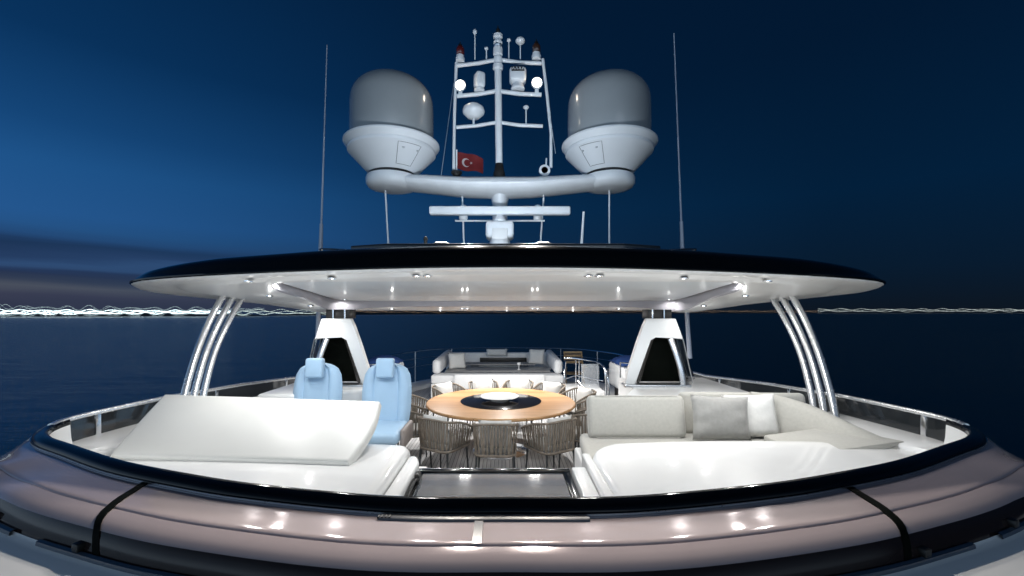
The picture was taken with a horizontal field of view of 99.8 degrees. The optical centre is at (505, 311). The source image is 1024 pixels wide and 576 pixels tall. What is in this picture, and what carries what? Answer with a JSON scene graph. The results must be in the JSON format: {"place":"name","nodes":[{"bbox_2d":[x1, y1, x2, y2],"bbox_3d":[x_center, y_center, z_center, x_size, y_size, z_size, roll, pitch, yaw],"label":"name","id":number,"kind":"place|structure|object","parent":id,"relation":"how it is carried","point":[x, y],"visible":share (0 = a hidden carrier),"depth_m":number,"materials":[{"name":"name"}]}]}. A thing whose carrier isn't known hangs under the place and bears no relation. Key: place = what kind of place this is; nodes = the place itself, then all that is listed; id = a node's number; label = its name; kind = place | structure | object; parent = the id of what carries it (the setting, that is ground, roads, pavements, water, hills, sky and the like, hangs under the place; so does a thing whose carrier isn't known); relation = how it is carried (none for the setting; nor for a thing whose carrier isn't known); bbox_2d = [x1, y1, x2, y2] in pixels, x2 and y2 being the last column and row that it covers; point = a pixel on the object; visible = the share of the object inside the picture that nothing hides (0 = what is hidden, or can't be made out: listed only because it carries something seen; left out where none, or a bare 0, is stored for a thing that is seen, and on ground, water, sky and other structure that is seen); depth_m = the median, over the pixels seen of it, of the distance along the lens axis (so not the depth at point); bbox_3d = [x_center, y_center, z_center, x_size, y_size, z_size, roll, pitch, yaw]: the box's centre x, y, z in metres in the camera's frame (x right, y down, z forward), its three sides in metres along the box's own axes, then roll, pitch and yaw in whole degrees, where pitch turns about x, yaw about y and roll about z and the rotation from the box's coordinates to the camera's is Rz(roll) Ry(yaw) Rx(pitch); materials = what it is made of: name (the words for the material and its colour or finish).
{"place":"outdoors","nodes":[
{"label":"outdoors","id":0,"kind":"place"},
{"bbox_2d":[0,377,1023,575],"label":"yacht superstructure","id":1,"kind":"object","parent":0,"point":[952,504],"visible":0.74,"depth_m":1.83,"materials":[{"name":"white"}]},
{"bbox_2d":[48,376,295,441],"bbox_3d":[-3.363,1.046,5.410,0.134,0.448,4.494,0,0,1],"label":"guard rail","id":2,"kind":"object","parent":1,"relation":"attached to","point":[91,423],"visible":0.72,"depth_m":3.92,"materials":[{"name":"white"}]},
{"bbox_2d":[180,296,243,395],"bbox_3d":[-3.182,0.441,4.668,0.144,1.298,1.136,0,0,0],"label":"hardtop strut","id":3,"kind":"object","parent":1,"relation":"on","point":[208,346],"visible":0.77,"depth_m":4.65,"materials":[{"name":"white metal"}]},
{"bbox_2d":[396,387,580,474],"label":"deck","id":4,"kind":"structure","parent":1,"relation":"attached to","point":[457,459],"depth_m":6.20,"materials":[{"name":"brown wood"}]},
{"bbox_2d":[97,395,426,495],"bbox_3d":[-1.948,1.413,3.085,2.663,1.335,2.130,0,0,0],"label":"sun pad","id":5,"kind":"object","parent":4,"relation":"on","point":[316,444],"visible":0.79,"depth_m":3.19,"materials":[{"name":"white"}]},
{"bbox_2d":[257,381,362,400],"bbox_3d":[-2.351,1.539,5.950,1.377,1.082,1.500,0,0,0],"label":"moulded surround","id":6,"kind":"object","parent":4,"relation":"on","point":[348,393],"visible":0.16,"depth_m":5.49,"materials":[{"name":"white plastic"}]},
{"bbox_2d":[310,309,369,386],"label":"arch pillar","id":7,"kind":"structure","parent":6,"relation":"on","point":[338,343],"depth_m":5.90,"materials":[{"name":"white painted fibreglass"},{"name":"smoked glass"}]},
{"bbox_2d":[129,243,885,312],"bbox_3d":[0.020,-0.281,5.810,7.430,0.588,5.201,0,0,0],"label":"hardtop","id":8,"kind":"object","parent":7,"relation":"on","point":[505,277],"visible":1,"depth_m":3.79,"materials":[{"name":"white painted fibreglass"},{"name":"black gloss paint"}]},
{"bbox_2d":[315,45,327,340],"bbox_3d":[-2.995,-1.786,7.000,0.210,5.090,0.068,0,0,0],"label":"whip antenna","id":9,"kind":"object","parent":8,"relation":"attached to","point":[318,315],"visible":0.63,"depth_m":6.99,"materials":[{"name":"white"}]},
{"bbox_2d":[365,58,634,242],"bbox_3d":[-0.080,-2.244,6.800,4.180,3.448,0.920,0,0,0],"label":"radar mast","id":10,"kind":"object","parent":8,"relation":"on","point":[498,188],"visible":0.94,"depth_m":6.59,"materials":[{"name":"white metal"}]},
{"bbox_2d":[343,69,438,174],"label":"satellite dome","id":11,"kind":"structure","parent":10,"relation":"on","point":[391,121],"depth_m":6.22,"materials":[{"name":"white plastic"}]},
{"bbox_2d":[455,42,464,62],"bbox_3d":[-0.710,-4.060,6.740,0.150,0.320,0.148,0,0,0],"label":"navigation lamp","id":12,"kind":"object","parent":10,"relation":"attached to","point":[459,58],"visible":0.98,"depth_m":6.69,"materials":[{"name":"red"}]},
{"bbox_2d":[455,79,465,95],"bbox_3d":[-0.704,-3.478,6.715,0.176,0.238,0.130,0,0,0],"label":"floodlight","id":13,"kind":"object","parent":10,"relation":"attached to","point":[460,85],"visible":1,"depth_m":6.67,"materials":[{"name":"white glass"}]},
{"bbox_2d":[459,205,467,219],"bbox_3d":[-0.636,-1.494,6.500,0.130,0.230,0.130,0,0,0],"label":"ring lamp","id":14,"kind":"object","parent":10,"relation":"on","point":[463,217],"visible":0.43,"depth_m":6.46,"materials":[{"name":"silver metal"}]},
{"bbox_2d":[451,150,482,175],"bbox_3d":[-0.598,-2.290,6.690,0.495,0.440,0.167,0,0,0],"label":"flag","id":15,"kind":"object","parent":10,"relation":"attached to","point":[468,162],"visible":0.95,"depth_m":6.69,"materials":[{"name":"red fabric"}]},
{"bbox_2d":[462,102,484,123],"bbox_3d":[-0.500,-3.072,6.740,0.350,0.344,0.350,0,0,0],"label":"gps antenna","id":16,"kind":"object","parent":10,"relation":"on","point":[473,111],"visible":1,"depth_m":6.64,"materials":[{"name":"white plastic"}]},
{"bbox_2d":[473,29,476,59],"bbox_3d":[-0.480,-4.176,6.740,0.068,0.472,0.068,0,0,0],"label":"gps antenna","id":17,"kind":"object","parent":10,"relation":"on","point":[474,31],"visible":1,"depth_m":6.73,"materials":[{"name":"white plastic"}]},
{"bbox_2d":[474,71,484,91],"bbox_3d":[-0.410,-3.585,6.740,0.169,0.290,0.180,0,0,-29],"label":"camera unit","id":18,"kind":"object","parent":10,"relation":"on","point":[479,81],"visible":0.94,"depth_m":6.67,"materials":[{"name":"white plastic"}]},
{"bbox_2d":[493,26,502,69],"bbox_3d":[-0.120,-4.120,6.740,0.156,0.700,0.156,0,0,0],"label":"light stack","id":19,"kind":"object","parent":10,"relation":"attached to","point":[497,47],"visible":1,"depth_m":6.68,"materials":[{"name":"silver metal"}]},
{"bbox_2d":[507,38,510,58],"bbox_3d":[0.050,-4.108,6.740,0.068,0.316,0.068,0,0,0],"label":"gps antenna","id":20,"kind":"object","parent":10,"relation":"on","point":[508,40],"visible":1,"depth_m":6.73,"materials":[{"name":"white plastic"}]},
{"bbox_2d":[509,66,525,91],"bbox_3d":[0.190,-3.630,6.731,0.260,0.340,0.239,0,0,0],"label":"searchlight","id":21,"kind":"object","parent":10,"relation":"attached to","point":[517,77],"visible":0.96,"depth_m":6.64,"materials":[{"name":"white metal"}]},
{"bbox_2d":[516,36,524,58],"bbox_3d":[0.230,-4.116,6.740,0.150,0.332,0.150,0,0,0],"label":"gps antenna","id":22,"kind":"object","parent":10,"relation":"on","point":[520,40],"visible":1,"depth_m":6.71,"materials":[{"name":"white plastic"}]},
{"bbox_2d":[523,105,528,123],"bbox_3d":[0.320,-3.081,6.740,0.090,0.281,0.090,0,0,0],"label":"gps antenna","id":23,"kind":"object","parent":10,"relation":"on","point":[526,107],"visible":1,"depth_m":6.73,"materials":[{"name":"white plastic"}]},
{"bbox_2d":[532,39,540,60],"bbox_3d":[0.480,-4.100,6.740,0.150,0.320,0.148,0,0,0],"label":"navigation lamp","id":24,"kind":"object","parent":10,"relation":"attached to","point":[536,51],"visible":0.97,"depth_m":6.69,"materials":[{"name":"brown"}]},
{"bbox_2d":[531,77,542,92],"bbox_3d":[0.486,-3.517,6.715,0.176,0.238,0.130,0,0,0],"label":"floodlight","id":25,"kind":"object","parent":10,"relation":"attached to","point":[536,83],"visible":1,"depth_m":6.68,"materials":[{"name":"white glass"}]},
{"bbox_2d":[533,205,541,219],"bbox_3d":[0.482,-1.494,6.500,0.130,0.230,0.130,0,0,0],"label":"ring lamp","id":26,"kind":"object","parent":10,"relation":"on","point":[537,217],"visible":0.37,"depth_m":6.46,"materials":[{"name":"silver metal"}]},
{"bbox_2d":[539,158,549,175],"bbox_3d":[0.610,-2.250,6.834,0.180,0.321,0.212,0,0,0],"label":"horn","id":27,"kind":"object","parent":10,"relation":"on","point":[544,170],"visible":0.97,"depth_m":6.73,"materials":[{"name":"white metal"}]},
{"bbox_2d":[562,69,657,174],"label":"satellite dome","id":28,"kind":"structure","parent":10,"relation":"on","point":[609,119],"depth_m":6.22,"materials":[{"name":"white plastic"}]},
{"bbox_2d":[429,206,570,242],"bbox_3d":[-0.084,-1.000,6.240,2.040,1.042,0.360,0,0,0],"label":"array radar","id":29,"kind":"object","parent":8,"relation":"on","point":[499,228],"visible":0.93,"depth_m":6.19,"materials":[{"name":"white plastic"}]},
{"bbox_2d":[580,212,584,242],"bbox_3d":[1.065,-1.117,6.000,0.070,0.545,0.040,0,0,0],"label":"stub antenna","id":30,"kind":"object","parent":8,"relation":"on","point":[582,230],"visible":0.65,"depth_m":5.99,"materials":[{"name":"white plastic"}]},
{"bbox_2d":[673,33,691,358],"bbox_3d":[2.875,-1.879,7.000,0.304,5.279,0.068,0,0,0],"label":"whip antenna","id":31,"kind":"object","parent":8,"relation":"attached to","point":[688,338],"visible":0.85,"depth_m":6.99,"materials":[{"name":"white"}]},
{"bbox_2d":[293,358,342,399],"bbox_3d":[-2.300,1.320,5.036,0.660,1.521,0.714,0,0,0],"label":"helm chair","id":32,"kind":"object","parent":4,"relation":"on","point":[318,378],"visible":0.45,"depth_m":5.23,"materials":[{"name":"blue leather"}]},
{"bbox_2d":[368,355,403,366],"bbox_3d":[-2.594,1.498,9.103,0.776,1.163,1.234,0,0,0],"label":"deck locker","id":33,"kind":"object","parent":4,"relation":"on","point":[371,361],"visible":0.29,"depth_m":9.08,"materials":[{"name":"blue"}]},
{"bbox_2d":[362,358,412,446],"bbox_3d":[-1.453,1.320,5.036,0.660,1.521,0.714,0,0,0],"label":"helm chair","id":34,"kind":"object","parent":4,"relation":"on","point":[387,385],"visible":0.69,"depth_m":5.19,"materials":[{"name":"blue leather"}]},
{"bbox_2d":[397,404,431,467],"bbox_3d":[-1.256,1.660,5.887,0.497,0.842,0.544,0,0,-18],"label":"dining chair","id":35,"kind":"object","parent":4,"relation":"on","point":[413,413],"visible":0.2,"depth_m":5.73,"materials":[{"name":"grey"}]},
{"bbox_2d":[411,394,428,422],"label":"dining chair","id":36,"kind":"object","parent":4,"relation":"on","point":[420,398],"visible":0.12,"depth_m":6.78,"materials":[{"name":"grey"}]},
{"bbox_2d":[417,414,472,467],"bbox_3d":[-0.760,1.660,5.292,0.544,0.842,0.497,0,0,32],"label":"dining chair","id":37,"kind":"object","parent":4,"relation":"on","point":[435,437],"visible":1,"depth_m":5.12,"materials":[{"name":"grey"}]},
{"bbox_2d":[432,381,468,431],"bbox_3d":[-0.954,1.660,7.421,0.497,0.842,0.544,0,0,42],"label":"dining chair","id":38,"kind":"object","parent":4,"relation":"on","point":[441,388],"visible":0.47,"depth_m":7.46,"materials":[{"name":"grey fabric"}]},
{"bbox_2d":[468,379,499,431],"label":"dining chair","id":39,"kind":"object","parent":4,"relation":"on","point":[479,384],"visible":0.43,"depth_m":7.83,"materials":[{"name":"grey fabric"}]},
{"bbox_2d":[407,468,579,496],"bbox_3d":[-0.095,1.595,2.669,1.170,0.770,1.338,0,0,0],"label":"companion hatch","id":40,"kind":"object","parent":4,"relation":"on","point":[496,482],"visible":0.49,"depth_m":3.07,"materials":[{"name":"black glass"}]},
{"bbox_2d":[472,420,518,467],"bbox_3d":[-0.117,1.660,5.107,0.544,0.842,0.497,0,0,2],"label":"dining chair","id":41,"kind":"object","parent":4,"relation":"on","point":[495,441],"visible":0.96,"depth_m":4.90,"materials":[{"name":"grey wicker"}]},
{"bbox_2d":[431,350,563,397],"bbox_3d":[-0.193,1.561,11.250,3.086,0.938,2.700,0,0,0],"label":"aft lounge","id":42,"kind":"object","parent":4,"relation":"on","point":[552,361],"visible":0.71,"depth_m":10.17,"materials":[{"name":"white fabric"}]},
{"bbox_2d":[448,352,465,368],"bbox_3d":[-1.237,1.250,11.002,0.462,0.408,0.173,0,0,-24],"label":"lounge cushion","id":43,"kind":"object","parent":42,"relation":"on","point":[456,360],"visible":1,"depth_m":10.94,"materials":[{"name":"grey fabric"}]},
{"bbox_2d":[486,349,507,355],"bbox_3d":[-0.250,1.160,12.300,0.620,0.194,0.142,0,0,0],"label":"lounge cushion","id":44,"kind":"object","parent":42,"relation":"on","point":[496,352],"visible":1,"depth_m":12.26,"materials":[{"name":"grey fabric"}]},
{"bbox_2d":[528,349,544,364],"bbox_3d":[0.830,1.220,11.699,0.460,0.408,0.171,0,0,25],"label":"lounge cushion","id":45,"kind":"object","parent":42,"relation":"on","point":[536,356],"visible":0.97,"depth_m":11.64,"materials":[{"name":"grey fabric"}]},
{"bbox_2d":[445,367,550,372],"bbox_3d":[-0.193,1.762,10.950,2.586,0.635,0.800,0,0,0],"label":"lounge table","id":46,"kind":"object","parent":4,"relation":"on","point":[500,369],"visible":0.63,"depth_m":10.78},
{"bbox_2d":[465,362,535,366],"bbox_3d":[-0.168,1.735,11.700,1.936,0.690,0.500,0,0,0],"label":"lounge table","id":47,"kind":"object","parent":4,"relation":"on","point":[496,364],"visible":0.33,"depth_m":11.60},
{"bbox_2d":[426,388,575,460],"bbox_3d":[-0.070,1.701,6.440,2.200,0.758,2.200,0,0,0],"label":"dining table","id":48,"kind":"object","parent":4,"relation":"on","point":[525,405],"visible":0.8,"depth_m":6.08,"materials":[{"name":"brown wood"}]},
{"bbox_2d":[480,392,518,401],"bbox_3d":[-0.090,1.284,6.410,0.570,0.073,0.570,0,0,0],"label":"serving dish","id":49,"kind":"object","parent":48,"relation":"on","point":[499,396],"visible":1,"depth_m":6.38,"materials":[{"name":"white ceramic"}]},
{"bbox_2d":[501,379,533,424],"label":"dining chair","id":50,"kind":"object","parent":4,"relation":"on","point":[520,384],"visible":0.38,"depth_m":7.88,"materials":[{"name":"grey fabric"}]},
{"bbox_2d":[531,381,565,422],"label":"dining chair","id":51,"kind":"object","parent":4,"relation":"on","point":[559,388],"visible":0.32,"depth_m":7.55,"materials":[{"name":"grey fabric"}]},
{"bbox_2d":[521,415,576,467],"bbox_3d":[0.546,1.660,5.231,0.544,0.842,0.497,0,0,-34],"label":"dining chair","id":52,"kind":"object","parent":4,"relation":"on","point":[554,441],"visible":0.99,"depth_m":5.06,"materials":[{"name":"grey wicker"}]},
{"bbox_2d":[558,408,587,467],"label":"dining chair","id":53,"kind":"object","parent":4,"relation":"on","point":[581,424],"visible":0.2,"depth_m":5.46,"materials":[{"name":"grey"}]},
{"bbox_2d":[563,351,586,383],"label":"deck chair","id":54,"kind":"object","parent":4,"relation":"on","point":[575,355],"visible":0.73,"depth_m":11.72,"materials":[{"name":"brown wood"}]},
{"bbox_2d":[559,386,596,445],"bbox_3d":[1.155,1.660,6.986,0.497,0.842,0.544,0,0,-27],"label":"dining chair","id":55,"kind":"object","parent":4,"relation":"on","point":[583,393],"visible":0.45,"depth_m":7.00,"materials":[{"name":"grey fabric"}]},
{"bbox_2d":[575,400,586,447],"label":"dining chair","id":56,"kind":"object","parent":4,"relation":"on","point":[582,407],"visible":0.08,"depth_m":6.59,"materials":[{"name":"grey"}]},
{"bbox_2d":[564,357,609,415],"bbox_3d":[1.610,1.546,9.023,0.876,1.069,1.189,0,0,0],"label":"stair guard","id":57,"kind":"object","parent":4,"relation":"on","point":[599,390],"visible":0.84,"depth_m":8.87,"materials":[{"name":"silver metal"}]},
{"bbox_2d":[609,355,630,394],"bbox_3d":[2.634,1.498,9.103,0.776,1.163,1.234,0,0,0],"label":"deck locker","id":58,"kind":"object","parent":4,"relation":"on","point":[618,366],"visible":0.38,"depth_m":9.09,"materials":[{"name":"white"}]},
{"bbox_2d":[618,378,746,394],"bbox_3d":[2.099,1.535,5.600,1.961,1.090,2.200,0,0,0],"label":"moulded surround","id":59,"kind":"object","parent":4,"relation":"on","point":[702,385],"visible":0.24,"depth_m":5.63,"materials":[{"name":"white plastic"}]},
{"bbox_2d":[621,309,694,387],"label":"arch pillar","id":60,"kind":"structure","parent":59,"relation":"on","point":[659,352],"depth_m":5.92,"materials":[{"name":"grey"}]},
{"bbox_2d":[575,392,903,466],"bbox_3d":[1.949,1.448,3.957,2.530,1.265,1.210,0,0,0],"label":"forward sofa","id":61,"kind":"object","parent":4,"relation":"on","point":[616,419],"visible":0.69,"depth_m":4.17,"materials":[{"name":"grey fabric"}]},
{"bbox_2d":[690,394,751,440],"bbox_3d":[2.055,1.015,4.120,0.594,0.440,0.193,0,0,0],"label":"scatter cushion","id":62,"kind":"object","parent":61,"relation":"on","point":[725,418],"visible":1,"depth_m":4.06,"materials":[{"name":"grey fabric"}]},
{"bbox_2d":[721,393,779,436],"bbox_3d":[2.400,1.020,4.220,0.508,0.432,0.187,0,0,0],"label":"scatter cushion","id":63,"kind":"object","parent":61,"relation":"on","point":[762,419],"visible":0.58,"depth_m":4.16,"materials":[{"name":"white fabric"}]},
{"bbox_2d":[572,441,917,496],"bbox_3d":[1.873,1.570,2.810,2.755,1.020,1.620,0,0,0],"label":"sun pad","id":64,"kind":"object","parent":4,"relation":"on","point":[626,469],"visible":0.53,"depth_m":3.05,"materials":[{"name":"white fabric"}]},
{"bbox_2d":[367,347,622,381],"bbox_3d":[0.020,1.519,10.348,6.644,0.922,5.386,0,0,0],"label":"stern rail","id":65,"kind":"object","parent":1,"relation":"on","point":[415,351],"visible":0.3,"depth_m":12.55,"materials":[{"name":"silver metal"}]},
{"bbox_2d":[770,296,850,422],"bbox_3d":[3.222,0.441,4.668,0.144,1.298,1.136,0,0,0],"label":"hardtop strut","id":66,"kind":"object","parent":1,"relation":"on","point":[832,401],"visible":0.84,"depth_m":4.60,"materials":[{"name":"white metal"}]},
{"bbox_2d":[693,371,968,441],"bbox_3d":[3.403,1.046,5.410,0.134,0.448,4.494,0,0,-1],"label":"guard rail","id":67,"kind":"object","parent":1,"relation":"attached to","point":[924,423],"visible":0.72,"depth_m":4.05,"materials":[{"name":"white"}]},
{"bbox_2d":[0,312,1023,459],"bbox_3d":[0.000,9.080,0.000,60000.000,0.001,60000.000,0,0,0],"label":"water","id":68,"kind":"structure","parent":0,"point":[967,368],"depth_m":98.36,"materials":[{"name":"blue liquid"}]},
{"bbox_2d":[0,310,1023,316],"bbox_3d":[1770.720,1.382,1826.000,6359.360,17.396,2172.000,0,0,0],"label":"hills","id":69,"kind":"structure","parent":0,"point":[388,312],"depth_m":1761.14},
{"bbox_2d":[0,309,229,314],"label":"shore lamps","id":70,"kind":"object","parent":69,"relation":"on","point":[75,312],"visible":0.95,"depth_m":804.19,"materials":[{"name":"white"}]},
{"bbox_2d":[0,304,264,316],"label":"shore lamps","id":71,"kind":"object","parent":69,"relation":"on","point":[123,311],"visible":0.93,"depth_m":811.85,"materials":[{"name":"white"}]},
{"bbox_2d":[238,309,322,314],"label":"shore lamps","id":72,"kind":"object","parent":69,"relation":"on","point":[279,313],"visible":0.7,"depth_m":986.07,"materials":[{"name":"white"}]},
{"bbox_2d":[358,310,816,312],"bbox_3d":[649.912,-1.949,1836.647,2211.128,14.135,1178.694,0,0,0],"label":"shore lamps","id":73,"kind":"object","parent":69,"relation":"on","point":[554,311],"visible":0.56,"depth_m":1849.71,"materials":[{"name":"white"}]},
{"bbox_2d":[821,308,1023,311],"bbox_3d":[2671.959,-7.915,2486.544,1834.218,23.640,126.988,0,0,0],"label":"shore lamps","id":74,"kind":"object","parent":69,"relation":"on","point":[924,310],"visible":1,"depth_m":2469.11,"materials":[{"name":"white"}]},
{"bbox_2d":[0,0,1023,311],"label":"sky","id":75,"kind":"structure","parent":0,"point":[884,139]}
]}

